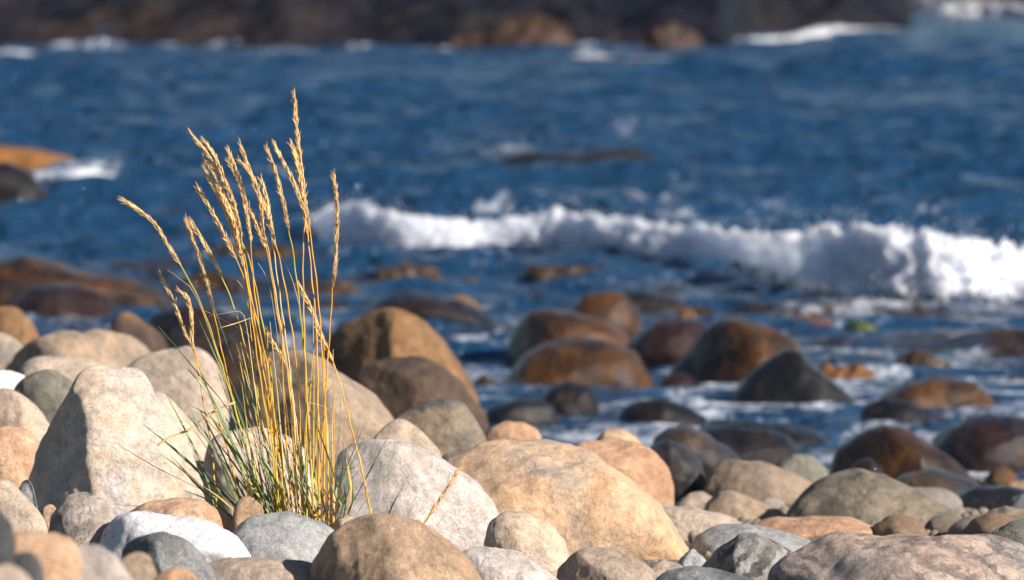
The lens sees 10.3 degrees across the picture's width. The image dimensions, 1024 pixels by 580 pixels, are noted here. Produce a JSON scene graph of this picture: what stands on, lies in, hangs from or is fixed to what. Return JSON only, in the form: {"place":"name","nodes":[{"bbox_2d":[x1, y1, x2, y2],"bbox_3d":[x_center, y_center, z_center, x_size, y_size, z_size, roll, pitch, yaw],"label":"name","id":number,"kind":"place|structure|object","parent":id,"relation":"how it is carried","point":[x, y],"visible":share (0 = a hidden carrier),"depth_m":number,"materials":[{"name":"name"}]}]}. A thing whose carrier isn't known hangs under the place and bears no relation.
{"place":"outdoors","nodes":[
{"label":"outdoors","id":0,"kind":"place"},
{"bbox_2d":[0,4,1023,480],"bbox_3d":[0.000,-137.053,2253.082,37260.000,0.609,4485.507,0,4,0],"label":"sea","id":1,"kind":"structure","parent":0,"point":[918,122],"depth_m":37.89,"materials":[{"name":"liquid"}]},
{"bbox_2d":[0,161,47,203],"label":"boulder","id":2,"kind":"object","parent":1,"relation":"on","point":[17,182],"visible":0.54,"depth_m":33.25,"materials":[{"name":"stone"}]},
{"bbox_2d":[0,145,74,170],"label":"weedy rock","id":3,"kind":"object","parent":1,"relation":"in","point":[30,159],"visible":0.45,"depth_m":39.24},
{"bbox_2d":[10,284,117,317],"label":"boulder","id":4,"kind":"object","parent":1,"relation":"in","point":[62,301],"visible":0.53,"depth_m":23.82,"materials":[{"name":"stone"}]},
{"bbox_2d":[41,162,125,179],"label":"breaking wave","id":5,"kind":"object","parent":1,"relation":"on","point":[58,174],"visible":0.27,"depth_m":36.85,"materials":[{"name":"liquid"}]},
{"bbox_2d":[0,255,169,308],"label":"boulder","id":6,"kind":"object","parent":1,"relation":"in","point":[19,274],"visible":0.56,"depth_m":24.44,"materials":[{"name":"stone"}]},
{"bbox_2d":[208,237,304,258],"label":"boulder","id":7,"kind":"object","parent":1,"relation":"on","point":[260,252],"visible":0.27,"depth_m":28.94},
{"bbox_2d":[299,280,367,296],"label":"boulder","id":8,"kind":"object","parent":1,"relation":"on","point":[341,286],"visible":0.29,"depth_m":25.23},
{"bbox_2d":[370,261,443,280],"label":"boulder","id":9,"kind":"object","parent":1,"relation":"on","point":[406,268],"visible":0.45,"depth_m":27.22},
{"bbox_2d":[360,290,494,323],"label":"boulder","id":10,"kind":"object","parent":1,"relation":"in","point":[422,305],"visible":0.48,"depth_m":23.60,"materials":[{"name":"stone"}]},
{"bbox_2d":[472,375,527,384],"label":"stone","id":11,"kind":"object","parent":1,"relation":"on","point":[483,379],"visible":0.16,"depth_m":20.19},
{"bbox_2d":[485,398,559,426],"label":"stone","id":12,"kind":"object","parent":1,"relation":"in","point":[537,412],"visible":0.47,"depth_m":18.79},
{"bbox_2d":[522,263,601,282],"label":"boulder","id":13,"kind":"object","parent":1,"relation":"on","point":[534,273],"visible":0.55,"depth_m":27.29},
{"bbox_2d":[505,308,629,366],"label":"boulder","id":14,"kind":"object","parent":1,"relation":"in","point":[534,328],"visible":0.54,"depth_m":21.64,"materials":[{"name":"stone"}]},
{"bbox_2d":[541,381,598,415],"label":"stone","id":15,"kind":"object","parent":1,"relation":"in","point":[568,398],"visible":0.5,"depth_m":19.19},
{"bbox_2d":[492,146,660,163],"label":"stone","id":16,"kind":"object","parent":1,"relation":"in","point":[583,156],"visible":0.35,"depth_m":38.65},
{"bbox_2d":[505,338,652,386],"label":"boulder","id":17,"kind":"object","parent":1,"relation":"in","point":[595,362],"visible":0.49,"depth_m":20.20,"materials":[{"name":"stone"}]},
{"bbox_2d":[571,290,642,334],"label":"boulder","id":18,"kind":"object","parent":1,"relation":"in","point":[619,310],"visible":0.4,"depth_m":22.96,"materials":[{"name":"stone"}]},
{"bbox_2d":[617,289,686,311],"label":"stone","id":19,"kind":"object","parent":1,"relation":"in","point":[651,301],"visible":0.28,"depth_m":24.31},
{"bbox_2d":[619,397,706,424],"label":"stone","id":20,"kind":"object","parent":1,"relation":"in","point":[661,410],"visible":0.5,"depth_m":18.98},
{"bbox_2d":[303,189,1023,303],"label":"breaking wave","id":21,"kind":"object","parent":1,"relation":"on","point":[886,259],"visible":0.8,"depth_m":26.66,"materials":[{"name":"liquid"}]},
{"bbox_2d":[626,318,707,367],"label":"boulder","id":22,"kind":"object","parent":1,"relation":"in","point":[664,341],"visible":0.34,"depth_m":21.32,"materials":[{"name":"stone"}]},
{"bbox_2d":[658,373,697,387],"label":"stone","id":23,"kind":"object","parent":1,"relation":"in","point":[681,380],"visible":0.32,"depth_m":20.12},
{"bbox_2d":[669,318,803,382],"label":"boulder","id":24,"kind":"object","parent":1,"relation":"in","point":[731,350],"visible":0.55,"depth_m":20.54,"materials":[{"name":"stone"}]},
{"bbox_2d":[731,348,855,403],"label":"boulder","id":25,"kind":"object","parent":1,"relation":"in","point":[786,375],"visible":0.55,"depth_m":19.45,"materials":[{"name":"stone"}]},
{"bbox_2d":[733,24,902,40],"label":"breaking wave","id":26,"kind":"object","parent":1,"relation":"on","point":[826,31],"visible":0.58,"depth_m":92.51,"materials":[{"name":"liquid"}]},
{"bbox_2d":[817,363,874,378],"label":"stone","id":27,"kind":"object","parent":1,"relation":"on","point":[854,371],"visible":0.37,"depth_m":21.01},
{"bbox_2d":[843,320,878,330],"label":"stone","id":28,"kind":"object","parent":1,"relation":"on","point":[857,325],"visible":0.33,"depth_m":23.25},
{"bbox_2d":[860,398,931,420],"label":"stone","id":29,"kind":"object","parent":1,"relation":"in","point":[890,409],"visible":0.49,"depth_m":18.91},
{"bbox_2d":[894,349,951,366],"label":"stone","id":30,"kind":"object","parent":1,"relation":"on","point":[914,357],"visible":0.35,"depth_m":21.42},
{"bbox_2d":[880,376,994,407],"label":"boulder","id":31,"kind":"object","parent":1,"relation":"in","point":[935,391],"visible":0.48,"depth_m":19.37,"materials":[{"name":"stone"}]},
{"bbox_2d":[910,0,1023,18],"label":"breaking wave","id":32,"kind":"object","parent":1,"relation":"on","point":[988,9],"visible":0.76,"depth_m":117.27,"materials":[{"name":"liquid"}]},
{"bbox_2d":[0,0,1023,47],"bbox_3d":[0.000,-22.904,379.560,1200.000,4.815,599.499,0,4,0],"label":"shore","id":33,"kind":"structure","parent":0,"point":[323,23],"depth_m":85.31,"materials":[{"name":"stone"}]},
{"bbox_2d":[434,13,574,48],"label":"boulder","id":34,"kind":"object","parent":33,"relation":"on","point":[540,28],"visible":0.6,"depth_m":83.11,"materials":[{"name":"stone"}]},
{"bbox_2d":[629,21,703,47],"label":"boulder","id":35,"kind":"object","parent":33,"relation":"on","point":[667,34],"visible":0.61,"depth_m":83.46,"materials":[{"name":"stone"}]},
{"bbox_2d":[641,540,706,566],"bbox_3d":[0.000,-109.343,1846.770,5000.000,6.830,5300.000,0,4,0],"label":"ground","id":36,"kind":"structure","parent":0,"point":[649,564],"depth_m":11.58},
{"bbox_2d":[0,511,15,565],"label":"stone","id":37,"kind":"object","parent":36,"relation":"on","point":[7,548],"visible":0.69,"depth_m":6.71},
{"bbox_2d":[0,464,18,487],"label":"stone","id":38,"kind":"object","parent":36,"relation":"on","point":[7,472],"visible":0.03,"depth_m":9.98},
{"bbox_2d":[0,332,22,370],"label":"stone","id":39,"kind":"object","parent":36,"relation":"on","point":[10,347],"visible":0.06,"depth_m":15.20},
{"bbox_2d":[0,370,24,389],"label":"stone","id":40,"kind":"object","parent":36,"relation":"on","point":[10,379],"visible":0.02,"depth_m":13.03,"materials":[{"name":"stone"}]},
{"bbox_2d":[0,565,30,579],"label":"stone","id":41,"kind":"object","parent":36,"relation":"on","point":[9,572],"visible":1,"depth_m":6.42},
{"bbox_2d":[0,426,39,486],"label":"stone","id":42,"kind":"object","parent":36,"relation":"on","point":[19,447],"visible":0.29,"depth_m":11.65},
{"bbox_2d":[0,306,39,345],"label":"stone","id":43,"kind":"object","parent":36,"relation":"on","point":[16,323],"visible":0.12,"depth_m":16.50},
{"bbox_2d":[0,479,47,531],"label":"stone","id":44,"kind":"object","parent":36,"relation":"on","point":[19,510],"visible":0.41,"depth_m":9.51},
{"bbox_2d":[0,388,49,441],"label":"stone","id":45,"kind":"object","parent":36,"relation":"on","point":[17,409],"visible":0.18,"depth_m":12.20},
{"bbox_2d":[19,480,37,508],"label":"pebble","id":46,"kind":"object","parent":36,"relation":"on","point":[26,488],"visible":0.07,"depth_m":10.84,"materials":[{"name":"grey stone"}]},
{"bbox_2d":[14,552,44,579],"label":"stone","id":47,"kind":"object","parent":36,"relation":"on","point":[29,564],"visible":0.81,"depth_m":6.72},
{"bbox_2d":[14,369,72,423],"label":"stone","id":48,"kind":"object","parent":36,"relation":"on","point":[45,391],"visible":0.09,"depth_m":12.50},
{"bbox_2d":[14,531,81,579],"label":"stone","id":49,"kind":"object","parent":36,"relation":"on","point":[58,555],"visible":0.69,"depth_m":7.31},
{"bbox_2d":[41,504,55,530],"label":"stone","id":50,"kind":"object","parent":36,"relation":"on","point":[48,511],"visible":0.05,"depth_m":10.14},
{"bbox_2d":[19,355,98,381],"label":"stone","id":51,"kind":"object","parent":36,"relation":"on","point":[71,368],"visible":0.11,"depth_m":13.51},
{"bbox_2d":[4,330,122,372],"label":"boulder","id":52,"kind":"object","parent":36,"relation":"on","point":[67,342],"visible":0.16,"depth_m":14.58,"materials":[{"name":"stone"}]},
{"bbox_2d":[48,492,115,546],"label":"stone","id":53,"kind":"object","parent":36,"relation":"on","point":[82,518],"visible":0.43,"depth_m":9.86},
{"bbox_2d":[78,545,132,579],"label":"stone","id":54,"kind":"object","parent":36,"relation":"on","point":[98,562],"visible":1,"depth_m":7.32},
{"bbox_2d":[28,365,204,515],"bbox_3d":[-0.772,0.350,11.121,0.316,0.410,0.274,-3,5,-40],"label":"boulder","id":55,"kind":"object","parent":36,"relation":"on","point":[102,411],"visible":0.5,"depth_m":11.03,"materials":[{"name":"stone"}]},
{"bbox_2d":[82,329,150,366],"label":"boulder","id":56,"kind":"object","parent":36,"relation":"on","point":[125,350],"visible":0.08,"depth_m":15.78,"materials":[{"name":"stone"}]},
{"bbox_2d":[120,552,156,579],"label":"stone","id":57,"kind":"object","parent":36,"relation":"on","point":[138,565],"visible":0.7,"depth_m":7.93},
{"bbox_2d":[109,312,168,352],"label":"stone","id":58,"kind":"object","parent":36,"relation":"on","point":[151,338],"visible":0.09,"depth_m":17.20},
{"bbox_2d":[121,532,219,579],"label":"stone","id":59,"kind":"object","parent":36,"relation":"on","point":[164,551],"visible":0.7,"depth_m":9.32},
{"bbox_2d":[98,511,250,562],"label":"stone","id":60,"kind":"object","parent":36,"relation":"on","point":[210,541],"visible":0.51,"depth_m":9.80,"materials":[{"name":"stone"}]},
{"bbox_2d":[154,568,197,579],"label":"stone","id":61,"kind":"object","parent":36,"relation":"on","point":[177,574],"visible":1,"depth_m":7.83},
{"bbox_2d":[130,497,222,527],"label":"stone","id":62,"kind":"object","parent":36,"relation":"on","point":[195,508],"visible":0.25,"depth_m":10.16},
{"bbox_2d":[128,346,229,438],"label":"boulder","id":63,"kind":"object","parent":36,"relation":"on","point":[170,374],"visible":0.23,"depth_m":13.48,"materials":[{"name":"stone"}]},
{"bbox_2d":[155,392,207,485],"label":"stone","id":64,"kind":"object","parent":36,"relation":"on","point":[199,446],"visible":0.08,"depth_m":11.69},
{"bbox_2d":[146,304,285,357],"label":"boulder","id":65,"kind":"object","parent":36,"relation":"on","point":[166,321],"visible":0.19,"depth_m":18.23,"materials":[{"name":"stone"}]},
{"bbox_2d":[211,340,255,414],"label":"stone","id":66,"kind":"object","parent":36,"relation":"on","point":[231,371],"visible":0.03,"depth_m":15.80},
{"bbox_2d":[230,496,263,532],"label":"pebble","id":67,"kind":"object","parent":36,"relation":"on","point":[245,507],"visible":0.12,"depth_m":10.28,"materials":[{"name":"beige stone"}]},
{"bbox_2d":[115,87,398,527],"bbox_3d":[-0.475,0.046,10.351,0.509,0.832,0.335,0,4,6],"label":"grass tuft","id":68,"kind":"object","parent":36,"relation":"on","point":[279,501],"visible":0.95,"depth_m":10.37,"materials":[{"name":"plant"}]},
{"bbox_2d":[203,427,316,530],"bbox_3d":[-0.512,0.416,11.547,0.236,0.274,0.203,0,4,0],"label":"stone","id":69,"kind":"object","parent":36,"relation":"on","point":[220,479],"visible":0.16,"depth_m":11.49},
{"bbox_2d":[209,556,311,579],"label":"stone","id":70,"kind":"object","parent":36,"relation":"on","point":[251,568],"visible":0.81,"depth_m":9.54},
{"bbox_2d":[233,511,333,561],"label":"stone","id":71,"kind":"object","parent":36,"relation":"on","point":[289,535],"visible":0.56,"depth_m":9.85,"materials":[{"name":"stone"}]},
{"bbox_2d":[228,350,393,502],"bbox_3d":[-0.450,0.343,12.953,0.398,0.414,0.349,0,4,0],"label":"boulder","id":72,"kind":"object","parent":36,"relation":"on","point":[363,404],"visible":0.32,"depth_m":12.84,"materials":[{"name":"stone"}]},
{"bbox_2d":[310,513,481,579],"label":"boulder","id":73,"kind":"object","parent":36,"relation":"on","point":[379,546],"visible":1,"depth_m":9.44,"materials":[{"name":"beige stone"}]},
{"bbox_2d":[319,308,479,404],"bbox_3d":[-0.371,0.324,17.350,0.553,0.538,0.366,1,4,21],"label":"boulder","id":74,"kind":"object","parent":36,"relation":"on","point":[356,344],"visible":0.3,"depth_m":17.29,"materials":[{"name":"brown stone"}]},
{"bbox_2d":[374,419,441,457],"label":"stone","id":75,"kind":"object","parent":36,"relation":"on","point":[408,431],"visible":0.09,"depth_m":12.03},
{"bbox_2d":[325,439,498,550],"bbox_3d":[-0.188,0.431,11.054,0.363,0.283,0.313,0,4,0],"label":"boulder","id":76,"kind":"object","parent":36,"relation":"on","point":[421,476],"visible":0.47,"depth_m":10.96,"materials":[{"name":"stone"}]},
{"bbox_2d":[352,356,488,433],"bbox_3d":[-0.247,0.372,15.386,0.409,0.388,0.324,3,4,36],"label":"boulder","id":77,"kind":"object","parent":36,"relation":"on","point":[397,386],"visible":0.3,"depth_m":15.30,"materials":[{"name":"stone"}]},
{"bbox_2d":[396,398,486,456],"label":"boulder","id":78,"kind":"object","parent":36,"relation":"on","point":[444,425],"visible":0.19,"depth_m":13.00,"materials":[{"name":"stone"}]},
{"bbox_2d":[423,464,464,528],"bbox_3d":[-0.129,0.384,10.094,0.090,0.153,0.018,0,4,0],"label":"grass shoot","id":79,"kind":"object","parent":36,"relation":"on","point":[449,485],"depth_m":10.09,"materials":[{"name":"plant"}]},
{"bbox_2d":[442,443,479,460],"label":"stone","id":80,"kind":"object","parent":36,"relation":"on","point":[446,456],"visible":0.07,"depth_m":12.62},
{"bbox_2d":[463,546,557,579],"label":"stone","id":81,"kind":"object","parent":36,"relation":"on","point":[492,563],"visible":0.88,"depth_m":9.96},
{"bbox_2d":[485,421,541,440],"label":"stone","id":82,"kind":"object","parent":36,"relation":"on","point":[508,430],"visible":0.12,"depth_m":13.91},
{"bbox_2d":[484,511,568,577],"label":"stone","id":83,"kind":"object","parent":36,"relation":"on","point":[542,542],"visible":0.58,"depth_m":10.61,"materials":[{"name":"stone"}]},
{"bbox_2d":[447,439,688,559],"bbox_3d":[0.096,0.469,11.772,0.581,0.316,0.438,0,4,0],"label":"boulder","id":84,"kind":"object","parent":36,"relation":"on","point":[577,498],"visible":0.55,"depth_m":11.60,"materials":[{"name":"beige stone"}]},
{"bbox_2d":[557,546,658,579],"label":"stone","id":85,"kind":"object","parent":36,"relation":"on","point":[596,563],"visible":0.99,"depth_m":10.07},
{"bbox_2d":[596,428,640,443],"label":"stone","id":86,"kind":"object","parent":36,"relation":"on","point":[619,433],"visible":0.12,"depth_m":13.92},
{"bbox_2d":[576,438,673,504],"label":"stone","id":87,"kind":"object","parent":36,"relation":"on","point":[644,468],"visible":0.35,"depth_m":13.00,"materials":[{"name":"stone"}]},
{"bbox_2d":[650,559,682,575],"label":"stone","id":88,"kind":"object","parent":36,"relation":"on","point":[660,567],"visible":0.35,"depth_m":10.94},
{"bbox_2d":[650,439,706,503],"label":"stone","id":89,"kind":"object","parent":36,"relation":"on","point":[683,463],"visible":0.46,"depth_m":14.10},
{"bbox_2d":[678,549,705,566],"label":"stone","id":90,"kind":"object","parent":36,"relation":"on","point":[692,557],"visible":0.3,"depth_m":11.28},
{"bbox_2d":[675,491,711,509],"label":"stone","id":91,"kind":"object","parent":36,"relation":"on","point":[699,499],"visible":0.33,"depth_m":13.42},
{"bbox_2d":[652,424,740,480],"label":"stone","id":92,"kind":"object","parent":36,"relation":"on","point":[709,452],"visible":0.38,"depth_m":15.37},
{"bbox_2d":[660,504,740,539],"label":"stone","id":93,"kind":"object","parent":36,"relation":"on","point":[686,520],"visible":0.42,"depth_m":12.37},
{"bbox_2d":[656,566,753,579],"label":"stone","id":94,"kind":"object","parent":36,"relation":"on","point":[695,573],"visible":1,"depth_m":9.61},
{"bbox_2d":[704,490,784,520],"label":"stone","id":95,"kind":"object","parent":36,"relation":"on","point":[735,504],"visible":0.59,"depth_m":13.11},
{"bbox_2d":[702,532,791,579],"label":"stone","id":96,"kind":"object","parent":36,"relation":"on","point":[753,555],"visible":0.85,"depth_m":10.70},
{"bbox_2d":[689,523,810,555],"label":"stone","id":97,"kind":"object","parent":36,"relation":"on","point":[711,540],"visible":0.39,"depth_m":11.70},
{"bbox_2d":[702,425,800,466],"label":"stone","id":98,"kind":"object","parent":36,"relation":"on","point":[772,447],"visible":0.35,"depth_m":17.36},
{"bbox_2d":[704,460,811,507],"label":"boulder","id":99,"kind":"object","parent":36,"relation":"on","point":[759,480],"visible":0.51,"depth_m":13.99,"materials":[{"name":"stone"}]},
{"bbox_2d":[698,418,831,445],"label":"stone","id":100,"kind":"object","parent":36,"relation":"on","point":[799,435],"visible":0.34,"depth_m":18.25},
{"bbox_2d":[777,454,828,482],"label":"stone","id":101,"kind":"object","parent":36,"relation":"on","point":[811,468],"visible":0.34,"depth_m":15.02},
{"bbox_2d":[752,516,874,540],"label":"stone","id":102,"kind":"object","parent":36,"relation":"on","point":[810,528],"visible":0.46,"depth_m":11.99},
{"bbox_2d":[851,458,882,473],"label":"stone","id":103,"kind":"object","parent":36,"relation":"on","point":[869,464],"visible":0.26,"depth_m":15.33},
{"bbox_2d":[785,468,962,523],"bbox_3d":[0.831,0.506,12.958,0.449,0.192,0.341,0,4,0],"label":"boulder","id":104,"kind":"object","parent":36,"relation":"on","point":[865,496],"visible":0.52,"depth_m":12.90,"materials":[{"name":"grey stone"}]},
{"bbox_2d":[767,531,1023,579],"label":"boulder","id":105,"kind":"object","parent":36,"relation":"on","point":[844,555],"visible":1,"depth_m":9.86,"materials":[{"name":"stone"}]},
{"bbox_2d":[872,514,927,535],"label":"stone","id":106,"kind":"object","parent":36,"relation":"on","point":[896,524],"visible":0.48,"depth_m":11.96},
{"bbox_2d":[829,424,972,479],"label":"boulder","id":107,"kind":"object","parent":36,"relation":"on","point":[894,452],"visible":0.59,"depth_m":16.06,"materials":[{"name":"stone"}]},
{"bbox_2d":[896,470,979,494],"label":"stone","id":108,"kind":"object","parent":36,"relation":"on","point":[955,484],"visible":0.48,"depth_m":14.98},
{"bbox_2d":[917,487,962,511],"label":"stone","id":109,"kind":"object","parent":36,"relation":"on","point":[952,501],"visible":0.27,"depth_m":13.64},
{"bbox_2d":[924,514,960,533],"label":"stone","id":110,"kind":"object","parent":36,"relation":"on","point":[941,523],"visible":0.42,"depth_m":12.25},
{"bbox_2d":[946,514,982,534],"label":"stone","id":111,"kind":"object","parent":36,"relation":"on","point":[958,526],"visible":0.21,"depth_m":11.97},
{"bbox_2d":[931,413,1023,472],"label":"boulder","id":112,"kind":"object","parent":36,"relation":"on","point":[986,443],"visible":0.44,"depth_m":17.22,"materials":[{"name":"stone"}]},
{"bbox_2d":[964,512,1014,534],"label":"stone","id":113,"kind":"object","parent":36,"relation":"on","point":[988,523],"visible":0.35,"depth_m":11.80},
{"bbox_2d":[957,485,1023,509],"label":"boulder","id":114,"kind":"object","parent":36,"relation":"on","point":[987,497],"visible":0.41,"depth_m":13.80,"materials":[{"name":"stone"}]},
{"bbox_2d":[985,467,1017,485],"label":"stone","id":115,"kind":"object","parent":36,"relation":"on","point":[1003,476],"visible":0.42,"depth_m":16.27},
{"bbox_2d":[987,506,1023,520],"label":"stone","id":116,"kind":"object","parent":36,"relation":"on","point":[1016,514],"visible":0.21,"depth_m":12.12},
{"bbox_2d":[991,519,1023,544],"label":"stone","id":117,"kind":"object","parent":36,"relation":"on","point":[1013,531],"visible":0.33,"depth_m":11.21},
{"bbox_2d":[646,476,988,561],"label":"gravel","id":118,"kind":"structure","parent":0,"point":[963,512],"depth_m":13.03,"materials":[{"name":"stone"}]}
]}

